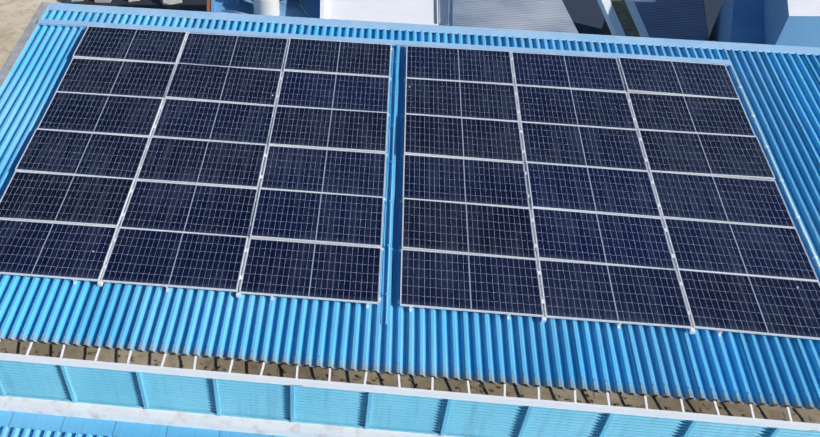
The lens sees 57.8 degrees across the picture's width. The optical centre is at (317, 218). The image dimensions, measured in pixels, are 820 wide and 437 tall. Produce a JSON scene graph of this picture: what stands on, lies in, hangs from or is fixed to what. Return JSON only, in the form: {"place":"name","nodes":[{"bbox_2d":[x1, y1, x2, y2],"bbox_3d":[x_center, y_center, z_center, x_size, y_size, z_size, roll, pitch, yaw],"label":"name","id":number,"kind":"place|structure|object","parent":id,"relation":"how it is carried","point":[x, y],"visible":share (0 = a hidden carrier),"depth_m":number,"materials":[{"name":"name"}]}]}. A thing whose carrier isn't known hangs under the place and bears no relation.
{"place":"outdoors","nodes":[
{"label":"outdoors","id":0,"kind":"place"},
{"bbox_2d":[0,0,72,70],"bbox_3d":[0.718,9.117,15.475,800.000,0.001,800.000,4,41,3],"label":"ground","id":1,"kind":"structure","parent":0,"point":[16,16],"depth_m":36.84,"materials":[{"name":"concrete"}]},
{"bbox_2d":[215,0,319,17],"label":"blue flat roof building","id":2,"kind":"structure","parent":1,"relation":"on","point":[290,8],"depth_m":30.27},
{"bbox_2d":[211,0,319,17],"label":"blue parapet","id":3,"kind":"structure","parent":2,"relation":"on","point":[212,5],"depth_m":29.83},
{"bbox_2d":[253,0,279,15],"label":"water tank","id":4,"kind":"object","parent":2,"relation":"on","point":[266,7],"visible":0.83,"depth_m":29.20,"materials":[{"name":"grey plastic"}]},
{"bbox_2d":[225,0,439,22],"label":"roof pipes","id":5,"kind":"object","parent":2,"relation":"on","point":[311,17],"visible":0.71,"depth_m":29.56,"materials":[{"name":"metal"}]},
{"bbox_2d":[562,0,723,37],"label":"shaded yard","id":6,"kind":"structure","parent":1,"relation":"on","point":[587,16],"depth_m":36.24,"materials":[{"name":"grey concrete"}]},
{"bbox_2d":[73,0,206,11],"bbox_3d":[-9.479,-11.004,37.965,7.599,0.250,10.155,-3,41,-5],"label":"tar roof building","id":7,"kind":"structure","parent":0,"point":[193,5],"depth_m":37.80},
{"bbox_2d":[71,0,181,5],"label":"yard junk","id":8,"kind":"object","parent":7,"relation":"on","point":[166,2],"visible":1,"depth_m":37.85,"materials":[{"name":"white paint"}]},
{"bbox_2d":[207,0,210,11],"bbox_3d":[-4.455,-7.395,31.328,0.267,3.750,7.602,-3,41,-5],"label":"brown parapet","id":9,"kind":"structure","parent":7,"relation":"attached to","point":[208,5],"depth_m":29.93,"materials":[{"name":"brown"}]},
{"bbox_2d":[325,0,447,25],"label":"white roof building","id":10,"kind":"structure","parent":0,"point":[425,12],"depth_m":28.63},
{"bbox_2d":[320,0,452,25],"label":"white parapet","id":11,"kind":"structure","parent":10,"relation":"on","point":[322,8],"depth_m":28.15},
{"bbox_2d":[0,26,819,337],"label":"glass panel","id":12,"kind":"object","parent":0,"point":[648,292],"visible":1,"depth_m":11.87,"materials":[{"name":"glass"}]},
{"bbox_2d":[452,0,577,32],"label":"sheet roof","id":13,"kind":"structure","parent":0,"point":[543,15],"depth_m":27.87,"materials":[{"name":"grey metal"}]},
{"bbox_2d":[600,0,707,40],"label":"sheet roof","id":14,"kind":"structure","parent":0,"point":[677,19],"depth_m":27.95,"materials":[{"name":"grey"}]},
{"bbox_2d":[597,0,649,37],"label":"valley gutter","id":15,"kind":"object","parent":14,"relation":"on","point":[622,17],"visible":0.38,"depth_m":27.61,"materials":[{"name":"metal"}]},
{"bbox_2d":[708,0,764,43],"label":"blue block","id":16,"kind":"structure","parent":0,"point":[739,21],"depth_m":25.10,"materials":[{"name":"blue paint"}]},
{"bbox_2d":[764,0,819,47],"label":"white building","id":17,"kind":"structure","parent":0,"point":[791,22],"depth_m":21.97,"materials":[{"name":"paint"}]},
{"bbox_3d":[3.790,4.381,13.279,20.290,10.125,13.005,4,41,3],"label":"building body","id":18,"kind":"object","parent":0,"visible":0},
{"bbox_2d":[0,410,286,436],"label":"roof","id":19,"kind":"structure","parent":18,"relation":"on","point":[17,424],"depth_m":10.54,"materials":[{"name":"blue metal"}]},
{"bbox_2d":[0,396,453,436],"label":"white ledge","id":20,"kind":"object","parent":18,"relation":"on","point":[162,417],"depth_m":10.51,"materials":[{"name":"paint"}]},
{"bbox_2d":[0,360,819,436],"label":"louvre wall","id":21,"kind":"structure","parent":20,"relation":"on","point":[355,409],"depth_m":10.18,"materials":[{"name":"blue metal"}]},
{"bbox_2d":[0,9,819,409],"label":"roof sheet","id":22,"kind":"object","parent":18,"relation":"on","point":[444,343],"visible":0.23,"depth_m":10.30,"materials":[{"name":"blue metal"}]},
{"bbox_2d":[0,2,49,87],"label":"roof edge flashing","id":23,"kind":"object","parent":22,"relation":"attached to","point":[13,57],"visible":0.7,"depth_m":14.40,"materials":[{"name":"grey metal"}]},
{"bbox_2d":[37,19,731,65],"bbox_3d":[1.127,-3.483,14.479,13.630,0.067,0.145,4,41,3],"label":"top rail","id":24,"kind":"object","parent":22,"relation":"on","point":[86,24],"visible":0.86,"depth_m":14.45,"materials":[{"name":"blue metal"}]},
{"bbox_2d":[54,32,722,336],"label":"panel rails","id":25,"kind":"object","parent":22,"relation":"on","point":[543,319],"visible":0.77,"depth_m":11.72,"materials":[{"name":"silver metal"}]},
{"bbox_2d":[0,26,819,339],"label":"panel frames","id":26,"kind":"structure","parent":25,"relation":"on","point":[660,216],"depth_m":11.79,"materials":[{"name":"silver metal"}]},
{"bbox_2d":[385,45,397,323],"bbox_3d":[1.255,-1.028,12.356,0.050,0.949,6.560,4,41,3],"label":"conduit","id":27,"kind":"object","parent":22,"relation":"on","point":[390,201],"visible":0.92,"depth_m":11.74,"materials":[{"name":"metal"}]},
{"bbox_2d":[0,12,815,398],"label":"roof screws","id":28,"kind":"object","parent":22,"relation":"on","point":[410,364],"visible":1,"depth_m":10.03,"materials":[{"name":"silver metal"}]},
{"bbox_2d":[45,2,819,55],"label":"ridge cap","id":29,"kind":"object","parent":22,"relation":"on","point":[454,29],"visible":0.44,"depth_m":14.80,"materials":[{"name":"metal"}]},
{"bbox_2d":[730,65,819,270],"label":"cable conduit","id":30,"kind":"object","parent":22,"relation":"attached to","point":[797,217],"visible":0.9,"depth_m":12.13,"materials":[{"name":"white metal"}]},
{"bbox_2d":[0,338,819,431],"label":"gutter","id":31,"kind":"object","parent":18,"relation":"attached to","point":[702,409],"visible":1,"depth_m":9.82,"materials":[{"name":"white metal"}]}
]}

